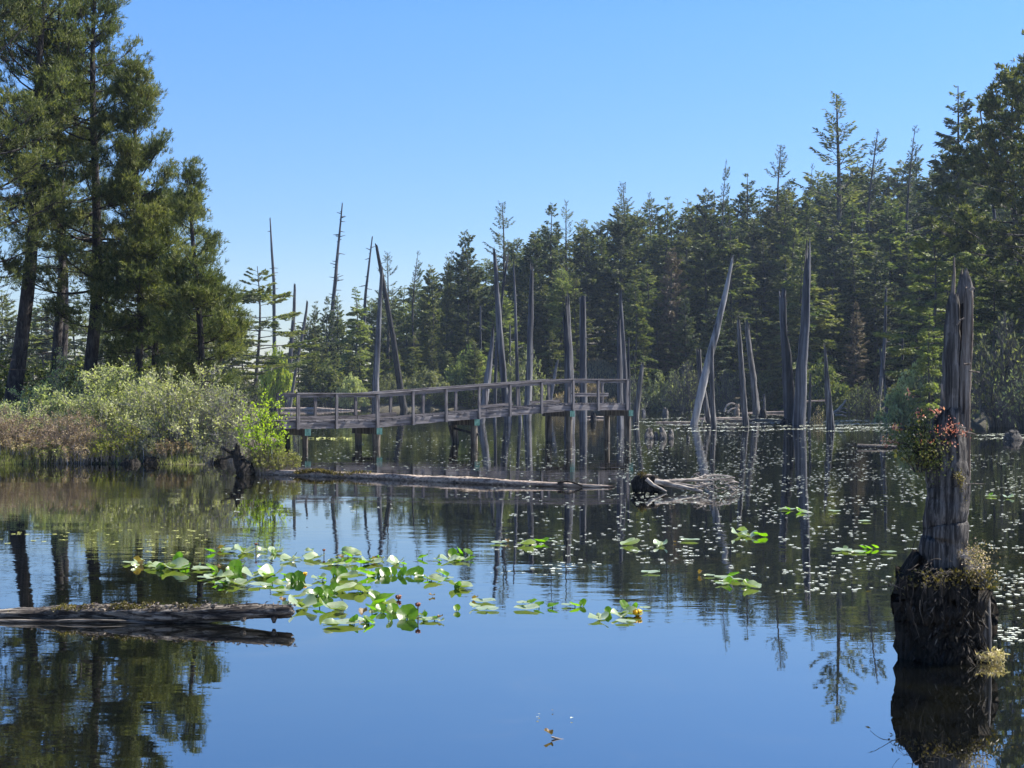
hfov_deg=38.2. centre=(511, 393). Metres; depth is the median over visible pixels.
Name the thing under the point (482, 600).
pond lily
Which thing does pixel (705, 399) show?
dead snag
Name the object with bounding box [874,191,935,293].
spruce tree
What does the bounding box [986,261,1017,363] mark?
spruce tree
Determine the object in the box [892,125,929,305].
spruce tree
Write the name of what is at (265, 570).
pond lily
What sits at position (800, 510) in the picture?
pond lily
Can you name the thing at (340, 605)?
pond lily
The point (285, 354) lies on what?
hemlock tree
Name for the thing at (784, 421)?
tree stump
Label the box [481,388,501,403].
shore shrub
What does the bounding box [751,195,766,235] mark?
spruce tree
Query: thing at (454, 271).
hemlock tree
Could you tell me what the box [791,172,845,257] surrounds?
spruce tree
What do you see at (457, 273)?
spruce tree
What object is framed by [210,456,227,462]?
root clump
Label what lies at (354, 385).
shore shrub
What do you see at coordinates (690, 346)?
spruce tree
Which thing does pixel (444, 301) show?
spruce tree
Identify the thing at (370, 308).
spruce tree
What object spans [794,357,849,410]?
shore shrub
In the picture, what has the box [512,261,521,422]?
dead snag
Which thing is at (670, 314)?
spruce tree
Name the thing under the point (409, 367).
spruce tree
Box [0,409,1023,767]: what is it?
pond water
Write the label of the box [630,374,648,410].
shore shrub
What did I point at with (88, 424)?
waterside shrub
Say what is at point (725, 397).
shore shrub
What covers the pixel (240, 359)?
spruce tree
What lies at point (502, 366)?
dead snag
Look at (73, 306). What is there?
hemlock tree
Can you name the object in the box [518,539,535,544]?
pond lily
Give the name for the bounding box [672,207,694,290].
spruce tree
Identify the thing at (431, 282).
spruce tree
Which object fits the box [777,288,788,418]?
dead snag
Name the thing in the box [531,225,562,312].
spruce tree
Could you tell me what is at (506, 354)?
hemlock tree
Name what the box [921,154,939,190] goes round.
spruce tree
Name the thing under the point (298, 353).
dead snag
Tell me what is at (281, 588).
pond lily
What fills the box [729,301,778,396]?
hemlock tree
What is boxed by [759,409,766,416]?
tree stump
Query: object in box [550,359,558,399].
dead snag
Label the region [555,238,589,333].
hemlock tree
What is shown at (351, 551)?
pond lily
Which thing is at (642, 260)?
spruce tree
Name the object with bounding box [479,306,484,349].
dead snag
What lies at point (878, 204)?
spruce tree
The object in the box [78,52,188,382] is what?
shore pine
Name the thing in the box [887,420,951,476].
huckleberry shrub
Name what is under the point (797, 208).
spruce tree
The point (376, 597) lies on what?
pond lily
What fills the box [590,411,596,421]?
tree stump
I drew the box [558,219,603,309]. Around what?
spruce tree
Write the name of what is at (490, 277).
spruce tree
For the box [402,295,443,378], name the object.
spruce tree
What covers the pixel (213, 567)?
pond lily
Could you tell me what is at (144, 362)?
willow bush
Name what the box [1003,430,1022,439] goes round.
rock
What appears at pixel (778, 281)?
spruce tree
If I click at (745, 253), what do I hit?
spruce tree
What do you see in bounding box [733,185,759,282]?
spruce tree
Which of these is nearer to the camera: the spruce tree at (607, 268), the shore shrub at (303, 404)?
the shore shrub at (303, 404)
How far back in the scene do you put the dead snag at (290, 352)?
189.82 m
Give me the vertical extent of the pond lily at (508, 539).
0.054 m
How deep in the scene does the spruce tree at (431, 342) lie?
207.12 m
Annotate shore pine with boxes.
[0,0,83,370]
[0,0,127,411]
[0,0,155,417]
[0,0,207,429]
[3,13,113,411]
[73,180,223,393]
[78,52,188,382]
[139,154,257,417]
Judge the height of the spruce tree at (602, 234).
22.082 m
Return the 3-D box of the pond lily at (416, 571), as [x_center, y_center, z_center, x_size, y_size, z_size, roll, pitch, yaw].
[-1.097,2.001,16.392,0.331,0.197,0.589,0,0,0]
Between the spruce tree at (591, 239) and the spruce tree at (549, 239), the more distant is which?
the spruce tree at (591, 239)
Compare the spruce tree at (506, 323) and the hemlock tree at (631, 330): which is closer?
the hemlock tree at (631, 330)
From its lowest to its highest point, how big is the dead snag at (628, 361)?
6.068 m
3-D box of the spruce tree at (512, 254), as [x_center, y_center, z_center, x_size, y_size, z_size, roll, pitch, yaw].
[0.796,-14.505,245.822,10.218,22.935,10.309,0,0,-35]
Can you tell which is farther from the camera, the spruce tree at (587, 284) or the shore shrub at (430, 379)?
the spruce tree at (587, 284)
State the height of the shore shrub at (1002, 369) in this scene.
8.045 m
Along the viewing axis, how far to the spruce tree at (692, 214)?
246.13 m
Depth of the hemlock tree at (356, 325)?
251.31 m
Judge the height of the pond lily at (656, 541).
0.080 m
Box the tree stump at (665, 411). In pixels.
[662,408,668,414]
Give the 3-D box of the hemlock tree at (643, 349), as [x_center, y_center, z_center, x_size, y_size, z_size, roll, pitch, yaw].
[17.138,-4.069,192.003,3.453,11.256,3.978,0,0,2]
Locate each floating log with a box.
[0,600,295,622]
[221,443,613,486]
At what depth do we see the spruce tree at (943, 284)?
134.98 m
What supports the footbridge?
on the ground at (460, 407)
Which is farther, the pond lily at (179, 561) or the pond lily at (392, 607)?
the pond lily at (179, 561)
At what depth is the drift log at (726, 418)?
118.28 m
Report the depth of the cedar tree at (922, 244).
119.77 m
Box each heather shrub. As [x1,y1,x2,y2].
[881,406,957,484]
[960,538,1000,581]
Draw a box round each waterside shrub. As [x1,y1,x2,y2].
[0,394,80,440]
[0,434,45,454]
[16,437,79,463]
[50,394,134,447]
[53,431,110,463]
[83,437,139,461]
[121,433,171,462]
[143,436,196,458]
[177,433,221,463]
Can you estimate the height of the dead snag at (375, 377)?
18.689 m
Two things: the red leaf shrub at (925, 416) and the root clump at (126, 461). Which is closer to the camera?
the red leaf shrub at (925, 416)
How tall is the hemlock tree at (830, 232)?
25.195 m
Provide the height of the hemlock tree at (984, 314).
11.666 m
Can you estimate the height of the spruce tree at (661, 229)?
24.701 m
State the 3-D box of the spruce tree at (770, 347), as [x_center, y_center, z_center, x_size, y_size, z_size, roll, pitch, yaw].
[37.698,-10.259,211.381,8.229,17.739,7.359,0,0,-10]
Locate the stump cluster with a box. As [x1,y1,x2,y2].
[644,427,673,438]
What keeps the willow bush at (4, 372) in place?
on the ground at (460, 407)
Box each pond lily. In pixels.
[123,556,151,565]
[145,551,190,570]
[188,562,221,570]
[197,559,244,578]
[205,544,236,552]
[212,577,286,585]
[234,543,266,552]
[242,564,285,577]
[268,546,283,554]
[271,585,289,591]
[278,589,316,607]
[280,552,299,560]
[284,570,306,581]
[302,547,325,559]
[311,573,326,579]
[312,582,342,597]
[312,598,347,610]
[319,558,339,564]
[321,607,374,625]
[330,566,347,575]
[334,554,367,564]
[334,582,372,591]
[339,566,375,577]
[340,546,361,556]
[359,555,384,563]
[365,603,398,612]
[368,590,401,603]
[374,567,397,576]
[386,602,427,620]
[387,555,406,565]
[397,566,423,576]
[418,614,444,621]
[424,568,453,580]
[434,547,474,561]
[449,580,472,588]
[453,602,498,610]
[471,595,494,601]
[491,538,509,542]
[514,598,558,608]
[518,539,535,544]
[534,537,552,541]
[562,598,586,605]
[588,600,649,622]
[620,538,639,544]
[641,569,659,572]
[653,538,698,544]
[698,569,713,575]
[713,572,742,583]
[731,526,767,535]
[741,579,761,587]
[780,506,807,512]
[833,545,864,551]
[859,545,878,548]
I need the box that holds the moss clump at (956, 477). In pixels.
[950,468,968,500]
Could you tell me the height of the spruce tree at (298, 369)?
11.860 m
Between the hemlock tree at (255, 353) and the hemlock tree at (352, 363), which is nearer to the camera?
the hemlock tree at (352, 363)
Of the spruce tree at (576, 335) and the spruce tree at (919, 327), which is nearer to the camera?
the spruce tree at (919, 327)
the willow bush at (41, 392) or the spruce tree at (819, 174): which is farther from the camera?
the spruce tree at (819, 174)
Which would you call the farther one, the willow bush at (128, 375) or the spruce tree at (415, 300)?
the spruce tree at (415, 300)
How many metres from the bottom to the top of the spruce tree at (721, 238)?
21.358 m
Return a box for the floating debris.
[544,728,560,738]
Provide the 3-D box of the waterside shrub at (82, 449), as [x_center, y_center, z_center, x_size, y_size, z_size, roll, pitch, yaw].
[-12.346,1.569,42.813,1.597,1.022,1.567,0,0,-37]
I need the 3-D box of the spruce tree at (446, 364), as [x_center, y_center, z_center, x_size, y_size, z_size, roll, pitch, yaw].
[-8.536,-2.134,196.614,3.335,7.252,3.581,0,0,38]
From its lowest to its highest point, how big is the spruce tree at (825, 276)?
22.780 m
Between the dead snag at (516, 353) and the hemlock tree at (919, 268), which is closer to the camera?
the dead snag at (516, 353)
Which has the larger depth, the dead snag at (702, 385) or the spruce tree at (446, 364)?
the spruce tree at (446, 364)
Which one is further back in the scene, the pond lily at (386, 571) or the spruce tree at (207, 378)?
the spruce tree at (207, 378)
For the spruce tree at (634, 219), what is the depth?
245.90 m
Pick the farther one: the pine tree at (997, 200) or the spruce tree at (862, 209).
the spruce tree at (862, 209)
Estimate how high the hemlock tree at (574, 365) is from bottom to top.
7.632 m
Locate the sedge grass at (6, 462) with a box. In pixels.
[0,442,206,464]
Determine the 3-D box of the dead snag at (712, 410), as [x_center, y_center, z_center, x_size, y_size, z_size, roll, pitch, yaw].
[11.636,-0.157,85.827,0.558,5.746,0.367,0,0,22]
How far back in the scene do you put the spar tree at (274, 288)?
234.85 m
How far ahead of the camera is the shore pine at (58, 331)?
52.47 m
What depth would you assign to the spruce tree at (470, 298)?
204.46 m
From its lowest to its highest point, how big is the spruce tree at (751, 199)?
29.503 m
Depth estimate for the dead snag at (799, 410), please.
95.26 m
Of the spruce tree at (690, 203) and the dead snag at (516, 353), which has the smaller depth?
the dead snag at (516, 353)
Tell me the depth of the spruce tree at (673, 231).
248.26 m
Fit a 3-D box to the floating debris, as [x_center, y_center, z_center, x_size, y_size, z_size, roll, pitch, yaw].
[0.250,2.006,8.582,0.144,0.119,0.060,0,0,22]
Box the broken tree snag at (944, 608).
[865,256,1021,666]
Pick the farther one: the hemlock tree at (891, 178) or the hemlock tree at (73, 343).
the hemlock tree at (891, 178)
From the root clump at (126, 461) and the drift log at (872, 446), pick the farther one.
the drift log at (872, 446)
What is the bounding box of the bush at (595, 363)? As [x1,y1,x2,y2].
[546,358,642,402]
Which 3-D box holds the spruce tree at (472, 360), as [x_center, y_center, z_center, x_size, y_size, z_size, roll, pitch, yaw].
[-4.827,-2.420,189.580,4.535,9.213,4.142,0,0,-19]
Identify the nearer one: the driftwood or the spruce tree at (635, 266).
the driftwood
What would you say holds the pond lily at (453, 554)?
on the pond water
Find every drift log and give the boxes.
[280,407,360,410]
[656,422,690,422]
[699,417,741,418]
[716,419,782,420]
[748,411,783,412]
[857,444,896,447]
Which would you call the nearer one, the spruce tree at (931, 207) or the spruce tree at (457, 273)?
the spruce tree at (931, 207)
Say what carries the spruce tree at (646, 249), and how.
on the ground at (460, 407)
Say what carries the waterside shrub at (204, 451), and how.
on the ground at (460, 407)
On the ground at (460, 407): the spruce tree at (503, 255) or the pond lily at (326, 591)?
the spruce tree at (503, 255)
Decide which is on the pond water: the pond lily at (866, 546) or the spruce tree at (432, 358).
the pond lily at (866, 546)
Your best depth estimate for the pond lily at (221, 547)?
18.83 m
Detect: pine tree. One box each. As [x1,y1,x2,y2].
[919,62,1023,368]
[948,29,1023,345]
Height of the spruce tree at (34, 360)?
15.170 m
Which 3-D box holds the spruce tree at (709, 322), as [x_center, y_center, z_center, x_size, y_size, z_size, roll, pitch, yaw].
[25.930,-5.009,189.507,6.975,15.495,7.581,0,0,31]
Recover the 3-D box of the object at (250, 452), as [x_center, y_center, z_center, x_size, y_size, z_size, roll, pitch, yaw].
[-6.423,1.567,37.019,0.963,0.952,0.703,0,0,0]
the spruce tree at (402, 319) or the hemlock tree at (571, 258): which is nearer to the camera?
the spruce tree at (402, 319)
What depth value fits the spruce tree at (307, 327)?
250.48 m
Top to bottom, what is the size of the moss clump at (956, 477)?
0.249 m
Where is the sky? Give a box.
[0,0,1023,389]
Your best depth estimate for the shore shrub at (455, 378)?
192.43 m
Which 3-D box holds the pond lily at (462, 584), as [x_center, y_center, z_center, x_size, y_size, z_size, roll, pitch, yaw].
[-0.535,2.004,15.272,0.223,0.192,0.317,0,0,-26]
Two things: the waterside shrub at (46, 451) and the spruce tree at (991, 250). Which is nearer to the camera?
the waterside shrub at (46, 451)
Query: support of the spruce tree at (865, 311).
on the ground at (460, 407)
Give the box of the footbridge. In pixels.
[267,379,632,447]
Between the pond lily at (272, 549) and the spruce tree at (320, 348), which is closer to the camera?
the pond lily at (272, 549)
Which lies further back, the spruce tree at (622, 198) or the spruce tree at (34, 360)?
the spruce tree at (622, 198)
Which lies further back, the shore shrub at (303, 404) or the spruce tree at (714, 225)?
the spruce tree at (714, 225)
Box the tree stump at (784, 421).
[780,418,788,423]
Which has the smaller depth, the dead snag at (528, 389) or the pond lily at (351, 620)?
the pond lily at (351, 620)
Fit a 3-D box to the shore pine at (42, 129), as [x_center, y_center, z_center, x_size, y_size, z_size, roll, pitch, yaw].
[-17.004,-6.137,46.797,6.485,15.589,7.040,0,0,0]
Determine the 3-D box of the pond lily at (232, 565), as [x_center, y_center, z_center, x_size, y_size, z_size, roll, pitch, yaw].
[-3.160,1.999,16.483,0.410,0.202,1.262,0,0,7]
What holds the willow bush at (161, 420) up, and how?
on the ground at (460, 407)
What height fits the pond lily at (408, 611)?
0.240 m
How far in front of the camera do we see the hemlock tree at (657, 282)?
209.54 m
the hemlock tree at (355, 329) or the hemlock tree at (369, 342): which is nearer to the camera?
the hemlock tree at (355, 329)
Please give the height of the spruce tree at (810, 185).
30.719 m
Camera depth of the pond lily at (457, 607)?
13.71 m
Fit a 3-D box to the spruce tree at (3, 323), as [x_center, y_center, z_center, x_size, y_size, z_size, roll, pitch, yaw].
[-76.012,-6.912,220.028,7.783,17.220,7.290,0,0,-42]
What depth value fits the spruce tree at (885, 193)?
249.92 m
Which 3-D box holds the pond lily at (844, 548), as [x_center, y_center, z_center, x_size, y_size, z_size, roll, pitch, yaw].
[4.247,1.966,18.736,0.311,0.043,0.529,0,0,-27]
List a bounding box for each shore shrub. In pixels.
[228,369,268,413]
[258,341,295,409]
[295,362,348,406]
[297,387,310,406]
[331,372,370,409]
[379,371,409,403]
[403,365,453,405]
[440,342,498,405]
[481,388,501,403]
[488,392,501,407]
[491,346,546,405]
[552,397,563,402]
[575,383,600,401]
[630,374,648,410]
[641,368,683,409]
[660,361,715,409]
[707,369,740,409]
[737,364,794,409]
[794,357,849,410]
[809,405,824,424]
[832,383,880,412]
[845,379,889,413]
[870,362,940,422]
[876,381,902,399]
[913,346,983,423]
[971,312,1023,426]
[993,362,1023,428]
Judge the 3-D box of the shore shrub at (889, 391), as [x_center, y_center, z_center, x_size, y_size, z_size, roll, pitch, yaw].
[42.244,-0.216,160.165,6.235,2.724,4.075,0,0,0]
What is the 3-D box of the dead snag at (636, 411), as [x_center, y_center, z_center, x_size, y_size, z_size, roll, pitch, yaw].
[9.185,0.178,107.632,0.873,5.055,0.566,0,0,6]
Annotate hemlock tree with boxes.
[28,299,68,381]
[36,317,83,387]
[67,282,87,357]
[74,327,87,360]
[83,327,105,366]
[124,314,151,382]
[231,330,259,383]
[283,323,306,390]
[333,304,369,371]
[335,287,380,390]
[341,352,368,389]
[345,324,372,397]
[387,354,403,401]
[392,351,405,377]
[403,335,424,379]
[417,266,464,373]
[437,328,462,374]
[439,258,476,373]
[492,333,519,374]
[519,230,551,356]
[533,284,564,385]
[536,331,563,397]
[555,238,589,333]
[558,346,579,395]
[613,280,664,409]
[633,319,655,402]
[640,235,701,354]
[648,255,690,366]
[663,216,722,354]
[692,192,731,319]
[695,207,768,385]
[724,194,756,240]
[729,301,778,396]
[746,266,845,404]
[756,185,791,254]
[769,241,847,409]
[808,285,866,389]
[813,204,880,378]
[819,201,861,341]
[819,246,885,389]
[844,249,910,382]
[848,170,926,320]
[859,198,917,382]
[872,284,910,385]
[873,254,945,378]
[889,278,929,369]
[892,233,938,344]
[895,165,931,236]
[903,308,942,424]
[917,229,989,378]
[972,238,1015,365]
[972,258,1017,401]
[978,274,1023,385]
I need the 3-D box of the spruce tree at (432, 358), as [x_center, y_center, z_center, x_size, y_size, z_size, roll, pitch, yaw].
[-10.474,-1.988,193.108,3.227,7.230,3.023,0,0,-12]
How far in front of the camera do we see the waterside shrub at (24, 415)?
44.02 m
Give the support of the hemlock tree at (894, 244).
on the ground at (460, 407)
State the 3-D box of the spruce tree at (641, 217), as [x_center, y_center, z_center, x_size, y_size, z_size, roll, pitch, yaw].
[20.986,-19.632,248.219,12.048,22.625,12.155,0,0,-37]
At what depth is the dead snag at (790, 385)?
102.82 m
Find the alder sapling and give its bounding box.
[234,386,291,469]
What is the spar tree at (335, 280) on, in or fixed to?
on the ground at (460, 407)
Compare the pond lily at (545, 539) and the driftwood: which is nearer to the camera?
the pond lily at (545, 539)
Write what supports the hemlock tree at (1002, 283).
on the ground at (460, 407)
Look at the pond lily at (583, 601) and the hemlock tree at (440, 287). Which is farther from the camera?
the hemlock tree at (440, 287)
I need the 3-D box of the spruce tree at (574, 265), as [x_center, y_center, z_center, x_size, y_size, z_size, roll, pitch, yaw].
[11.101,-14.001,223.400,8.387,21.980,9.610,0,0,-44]
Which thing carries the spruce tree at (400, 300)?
on the ground at (460, 407)
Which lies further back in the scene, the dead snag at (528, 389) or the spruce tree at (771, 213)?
the spruce tree at (771, 213)
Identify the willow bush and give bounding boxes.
[0,346,118,425]
[0,379,71,441]
[0,406,47,453]
[9,405,111,457]
[16,345,100,430]
[27,331,166,404]
[44,358,171,444]
[83,415,149,456]
[97,352,163,433]
[99,362,267,454]
[112,359,231,438]
[180,378,271,461]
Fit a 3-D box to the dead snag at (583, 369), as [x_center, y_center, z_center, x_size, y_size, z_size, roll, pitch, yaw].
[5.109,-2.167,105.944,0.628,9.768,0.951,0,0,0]
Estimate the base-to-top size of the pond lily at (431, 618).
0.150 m
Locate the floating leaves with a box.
[226,410,1023,561]
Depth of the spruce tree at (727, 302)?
201.84 m
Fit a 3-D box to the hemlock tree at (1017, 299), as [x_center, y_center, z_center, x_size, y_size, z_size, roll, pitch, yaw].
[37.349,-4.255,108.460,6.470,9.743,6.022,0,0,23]
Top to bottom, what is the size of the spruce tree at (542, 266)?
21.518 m
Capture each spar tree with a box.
[267,218,277,368]
[321,204,345,350]
[358,236,374,380]
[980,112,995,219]
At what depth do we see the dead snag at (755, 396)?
149.74 m
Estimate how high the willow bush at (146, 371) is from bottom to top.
2.938 m
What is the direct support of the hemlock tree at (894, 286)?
on the ground at (460, 407)
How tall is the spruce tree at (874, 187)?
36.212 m
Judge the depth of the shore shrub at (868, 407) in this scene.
149.62 m
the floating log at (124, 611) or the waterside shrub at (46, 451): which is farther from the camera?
the waterside shrub at (46, 451)
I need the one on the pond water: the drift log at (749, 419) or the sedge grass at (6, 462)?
the drift log at (749, 419)
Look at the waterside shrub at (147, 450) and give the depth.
42.55 m
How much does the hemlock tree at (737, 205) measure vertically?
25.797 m
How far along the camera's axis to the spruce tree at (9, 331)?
209.57 m
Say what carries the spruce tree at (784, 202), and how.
on the ground at (460, 407)
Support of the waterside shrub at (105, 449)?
on the ground at (460, 407)
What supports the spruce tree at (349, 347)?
on the ground at (460, 407)
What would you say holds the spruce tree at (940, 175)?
on the ground at (460, 407)
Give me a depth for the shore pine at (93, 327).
49.99 m
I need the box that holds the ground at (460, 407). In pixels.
[0,326,999,464]
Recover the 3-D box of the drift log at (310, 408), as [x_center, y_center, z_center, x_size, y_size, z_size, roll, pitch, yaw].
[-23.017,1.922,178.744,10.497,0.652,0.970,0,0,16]
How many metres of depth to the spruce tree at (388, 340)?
214.84 m
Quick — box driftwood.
[631,470,742,491]
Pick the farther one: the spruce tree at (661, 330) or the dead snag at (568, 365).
the spruce tree at (661, 330)
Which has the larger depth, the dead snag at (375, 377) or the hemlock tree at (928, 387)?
the dead snag at (375, 377)
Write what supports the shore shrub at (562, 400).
on the ground at (460, 407)
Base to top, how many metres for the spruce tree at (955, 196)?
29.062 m
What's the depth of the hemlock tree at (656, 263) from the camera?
221.16 m
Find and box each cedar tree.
[159,276,289,395]
[209,266,320,411]
[872,215,992,376]
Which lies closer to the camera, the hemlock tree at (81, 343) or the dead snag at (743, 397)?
the dead snag at (743, 397)
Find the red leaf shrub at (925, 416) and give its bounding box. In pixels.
[881,388,971,447]
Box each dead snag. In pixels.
[285,284,295,406]
[288,300,307,406]
[372,266,384,409]
[375,243,407,409]
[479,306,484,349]
[480,324,493,423]
[493,247,511,422]
[493,253,508,421]
[506,324,510,365]
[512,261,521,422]
[523,261,533,420]
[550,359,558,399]
[563,293,574,433]
[579,295,586,421]
[614,289,627,428]
[626,336,632,409]
[633,363,643,421]
[690,255,733,424]
[696,348,710,423]
[709,343,716,428]
[736,317,748,425]
[744,319,759,413]
[760,394,765,408]
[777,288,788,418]
[784,326,794,422]
[792,239,810,424]
[806,372,814,423]
[821,345,834,429]
[877,287,889,413]
[877,346,887,415]
[899,331,905,359]
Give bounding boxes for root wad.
[724,402,735,412]
[833,399,847,416]
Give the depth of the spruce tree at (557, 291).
204.85 m
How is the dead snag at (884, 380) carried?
on the pond water
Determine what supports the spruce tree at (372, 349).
on the ground at (460, 407)
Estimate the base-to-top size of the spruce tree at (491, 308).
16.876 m
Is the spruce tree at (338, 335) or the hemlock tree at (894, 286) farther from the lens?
the spruce tree at (338, 335)
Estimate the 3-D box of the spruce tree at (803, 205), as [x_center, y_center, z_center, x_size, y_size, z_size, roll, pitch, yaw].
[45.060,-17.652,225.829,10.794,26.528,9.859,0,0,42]
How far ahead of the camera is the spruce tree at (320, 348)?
214.78 m
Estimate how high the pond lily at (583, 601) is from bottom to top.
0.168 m
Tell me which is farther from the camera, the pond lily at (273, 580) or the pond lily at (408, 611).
the pond lily at (273, 580)
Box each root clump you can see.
[120,457,141,464]
[142,456,159,464]
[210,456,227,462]
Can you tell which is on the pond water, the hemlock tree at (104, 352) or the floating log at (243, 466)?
the floating log at (243, 466)
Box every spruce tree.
[0,290,16,389]
[0,314,30,389]
[9,319,36,388]
[14,305,47,382]
[27,303,73,391]
[88,296,126,369]
[143,294,162,365]
[197,312,216,384]
[206,339,242,386]
[220,316,249,392]
[285,355,298,388]
[292,314,321,382]
[292,335,304,391]
[301,301,328,379]
[301,341,329,376]
[301,351,320,406]
[309,351,323,380]
[318,297,339,382]
[320,351,333,404]
[325,293,352,378]
[326,312,347,364]
[332,352,341,380]
[336,323,354,364]
[339,344,353,376]
[352,347,369,390]
[354,299,386,362]
[361,296,401,373]
[363,350,384,400]
[365,330,391,387]
[368,251,413,380]
[379,352,392,382]
[380,321,408,378]
[384,302,425,378]
[390,285,411,376]
[401,280,441,362]
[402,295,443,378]
[404,250,430,380]
[404,351,420,403]
[413,265,445,373]
[419,330,443,381]
[425,353,441,404]
[428,282,463,354]
[435,250,464,372]
[437,254,455,360]
[438,351,454,403]
[440,230,494,392]
[449,289,466,361]
[452,259,488,354]
[453,322,473,367]
[458,341,485,409]
[460,260,495,366]
[464,258,504,313]
[472,297,497,367]
[475,202,528,336]
[481,290,526,370]
[484,277,506,359]
[488,260,507,297]
[493,242,510,294]
[493,260,543,374]
[499,237,528,320]
[499,243,563,369]
[507,233,562,376]
[511,292,539,373]
[513,342,525,375]
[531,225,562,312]
[533,202,579,372]
[533,251,579,374]
[537,268,579,378]
[543,199,592,347]
[546,231,567,339]
[555,279,604,370]
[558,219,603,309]
[558,226,614,372]
[563,230,609,336]
[579,221,611,332]
[587,229,647,362]
[587,235,625,353]
[588,181,645,325]
[589,208,649,367]
[591,219,619,351]
[604,202,649,287]
[607,279,653,377]
[613,264,672,375]
[615,240,651,348]
[618,209,662,293]
[635,192,659,288]
[636,233,665,358]
[639,198,672,281]
[639,295,681,387]
[644,196,684,354]
[649,246,693,381]
[651,206,683,256]
[660,235,708,377]
[661,229,706,354]
[665,291,706,388]
[668,233,738,388]
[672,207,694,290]
[674,198,694,243]
[674,203,719,253]
[681,188,726,357]
[687,295,739,409]
[699,267,749,388]
[700,227,735,322]
[705,199,741,244]
[715,225,751,355]
[716,298,748,386]
[717,158,735,259]
[722,228,769,373]
[723,173,767,360]
[732,217,780,327]
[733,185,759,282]
[738,236,795,383]
[747,145,829,301]
[751,192,816,349]
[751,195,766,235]
[752,254,815,386]
[757,196,802,304]
[758,221,816,371]
[760,187,805,225]
[760,269,794,359]
[762,90,903,355]
[773,188,808,260]
[776,240,828,359]
[787,193,825,300]
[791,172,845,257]
[797,223,858,383]
[798,170,829,220]
[804,163,829,302]
[812,185,847,265]
[821,165,873,260]
[829,192,891,309]
[840,301,870,398]
[841,160,879,226]
[842,245,906,392]
[845,178,898,311]
[855,128,903,259]
[866,165,897,227]
[867,190,921,364]
[871,237,926,376]
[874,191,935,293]
[885,160,925,214]
[890,160,933,201]
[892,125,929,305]
[901,232,946,369]
[903,85,1007,371]
[910,256,980,390]
[913,171,948,344]
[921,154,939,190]
[934,169,976,231]
[934,231,998,388]
[952,175,991,242]
[964,194,1007,267]
[971,235,1013,367]
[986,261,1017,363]
[990,207,1010,264]
[991,197,1023,296]
[1003,258,1016,313]
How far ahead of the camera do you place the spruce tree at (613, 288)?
213.38 m
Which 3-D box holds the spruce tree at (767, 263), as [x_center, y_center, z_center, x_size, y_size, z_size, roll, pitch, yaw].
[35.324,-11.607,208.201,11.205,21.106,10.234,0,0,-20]
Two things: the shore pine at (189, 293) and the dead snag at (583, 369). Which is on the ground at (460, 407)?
the shore pine at (189, 293)
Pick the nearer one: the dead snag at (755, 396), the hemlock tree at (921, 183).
the dead snag at (755, 396)
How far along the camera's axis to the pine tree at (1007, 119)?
108.25 m
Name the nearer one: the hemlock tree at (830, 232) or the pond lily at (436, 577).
the pond lily at (436, 577)
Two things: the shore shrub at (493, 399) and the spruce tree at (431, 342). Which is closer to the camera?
the shore shrub at (493, 399)
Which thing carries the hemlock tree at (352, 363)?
on the ground at (460, 407)
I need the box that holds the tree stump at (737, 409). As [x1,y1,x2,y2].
[733,404,739,413]
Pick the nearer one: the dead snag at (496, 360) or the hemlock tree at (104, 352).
the dead snag at (496, 360)
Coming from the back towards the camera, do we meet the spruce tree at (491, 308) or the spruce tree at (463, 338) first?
the spruce tree at (491, 308)
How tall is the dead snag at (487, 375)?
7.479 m
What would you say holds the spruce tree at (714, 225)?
on the ground at (460, 407)
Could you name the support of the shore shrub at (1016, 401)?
on the ground at (460, 407)
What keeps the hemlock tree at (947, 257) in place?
on the ground at (460, 407)
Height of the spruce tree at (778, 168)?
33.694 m
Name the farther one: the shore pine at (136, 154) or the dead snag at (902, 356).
the dead snag at (902, 356)
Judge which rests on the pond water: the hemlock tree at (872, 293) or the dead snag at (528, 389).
the dead snag at (528, 389)
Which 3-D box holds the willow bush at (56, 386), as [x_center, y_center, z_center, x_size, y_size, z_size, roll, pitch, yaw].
[-14.767,-0.077,48.582,2.687,3.223,2.327,0,0,-40]
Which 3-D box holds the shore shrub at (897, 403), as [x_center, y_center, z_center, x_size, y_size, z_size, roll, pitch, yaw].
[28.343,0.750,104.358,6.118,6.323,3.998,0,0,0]
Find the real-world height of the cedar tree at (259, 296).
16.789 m
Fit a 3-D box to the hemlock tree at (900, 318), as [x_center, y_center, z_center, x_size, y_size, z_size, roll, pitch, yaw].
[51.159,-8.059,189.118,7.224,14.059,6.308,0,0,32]
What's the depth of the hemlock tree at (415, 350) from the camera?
208.12 m
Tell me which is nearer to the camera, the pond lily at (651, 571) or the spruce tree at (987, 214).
the pond lily at (651, 571)
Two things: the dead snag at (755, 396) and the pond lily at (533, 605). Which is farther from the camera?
the dead snag at (755, 396)
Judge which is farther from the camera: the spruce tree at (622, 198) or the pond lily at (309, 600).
the spruce tree at (622, 198)
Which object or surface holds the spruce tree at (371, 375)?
on the ground at (460, 407)
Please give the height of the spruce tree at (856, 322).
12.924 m
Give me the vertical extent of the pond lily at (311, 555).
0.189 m
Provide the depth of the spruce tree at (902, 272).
202.04 m
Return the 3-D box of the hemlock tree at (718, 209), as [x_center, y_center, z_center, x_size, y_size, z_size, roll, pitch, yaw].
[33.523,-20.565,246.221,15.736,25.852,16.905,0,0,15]
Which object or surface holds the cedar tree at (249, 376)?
on the ground at (460, 407)

